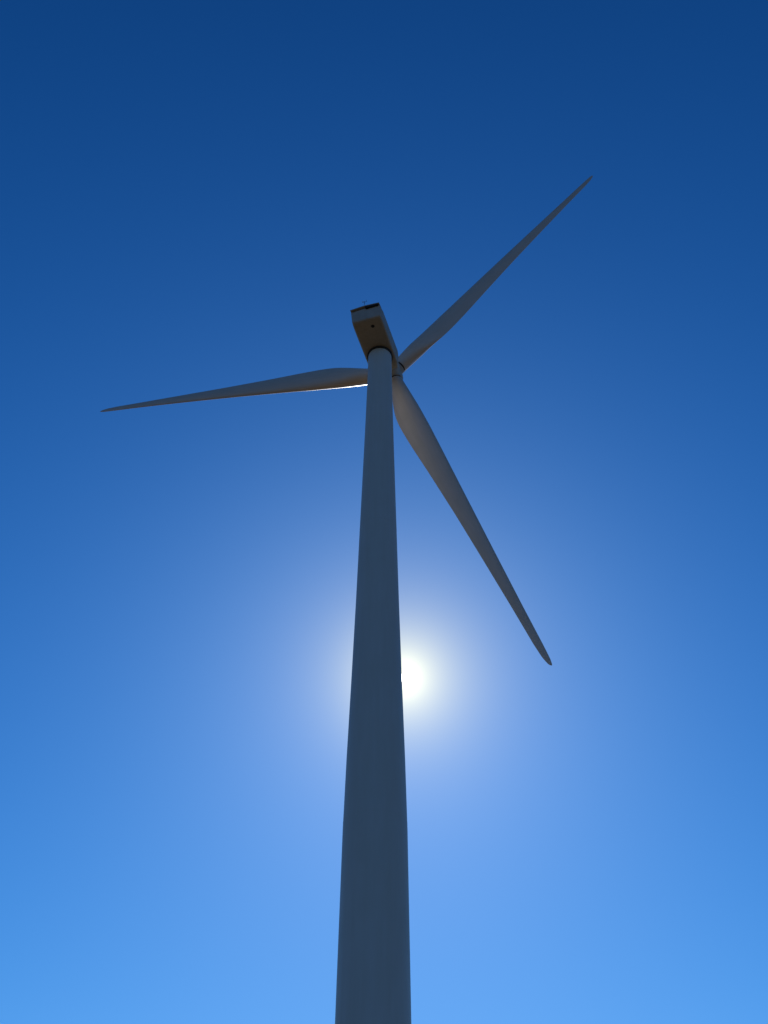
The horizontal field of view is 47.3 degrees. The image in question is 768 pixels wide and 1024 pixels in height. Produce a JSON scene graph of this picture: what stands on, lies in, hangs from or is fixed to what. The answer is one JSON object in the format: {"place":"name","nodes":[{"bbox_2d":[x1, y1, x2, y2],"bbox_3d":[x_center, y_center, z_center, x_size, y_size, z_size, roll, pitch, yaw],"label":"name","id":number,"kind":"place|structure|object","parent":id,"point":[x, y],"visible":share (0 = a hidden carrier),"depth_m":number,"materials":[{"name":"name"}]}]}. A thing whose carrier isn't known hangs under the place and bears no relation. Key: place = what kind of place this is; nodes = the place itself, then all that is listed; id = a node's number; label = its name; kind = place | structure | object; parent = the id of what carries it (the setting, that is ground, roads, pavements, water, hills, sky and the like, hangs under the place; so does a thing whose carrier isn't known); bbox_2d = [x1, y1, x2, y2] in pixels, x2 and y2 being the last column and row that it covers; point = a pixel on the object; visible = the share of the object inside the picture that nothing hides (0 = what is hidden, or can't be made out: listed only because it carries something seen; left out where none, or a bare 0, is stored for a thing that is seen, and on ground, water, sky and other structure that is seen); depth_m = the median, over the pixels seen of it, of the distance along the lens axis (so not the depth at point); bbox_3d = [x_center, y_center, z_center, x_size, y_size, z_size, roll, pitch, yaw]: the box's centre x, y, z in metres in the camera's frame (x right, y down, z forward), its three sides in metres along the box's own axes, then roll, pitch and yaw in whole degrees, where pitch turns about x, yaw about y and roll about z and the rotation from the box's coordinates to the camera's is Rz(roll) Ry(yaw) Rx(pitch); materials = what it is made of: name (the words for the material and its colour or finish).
{"place":"outdoors","nodes":[
{"label":"outdoors","id":0,"kind":"place"},
{"bbox_2d":[100,176,592,1023],"bbox_3d":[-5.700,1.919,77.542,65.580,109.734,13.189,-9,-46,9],"label":"wind turbine","id":1,"kind":"object","parent":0,"point":[374,982],"visible":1,"depth_m":63.81,"materials":[{"name":"paint"}]},
{"bbox_2d":[0,0,767,1023],"label":"sky","id":2,"kind":"structure","parent":0,"point":[196,196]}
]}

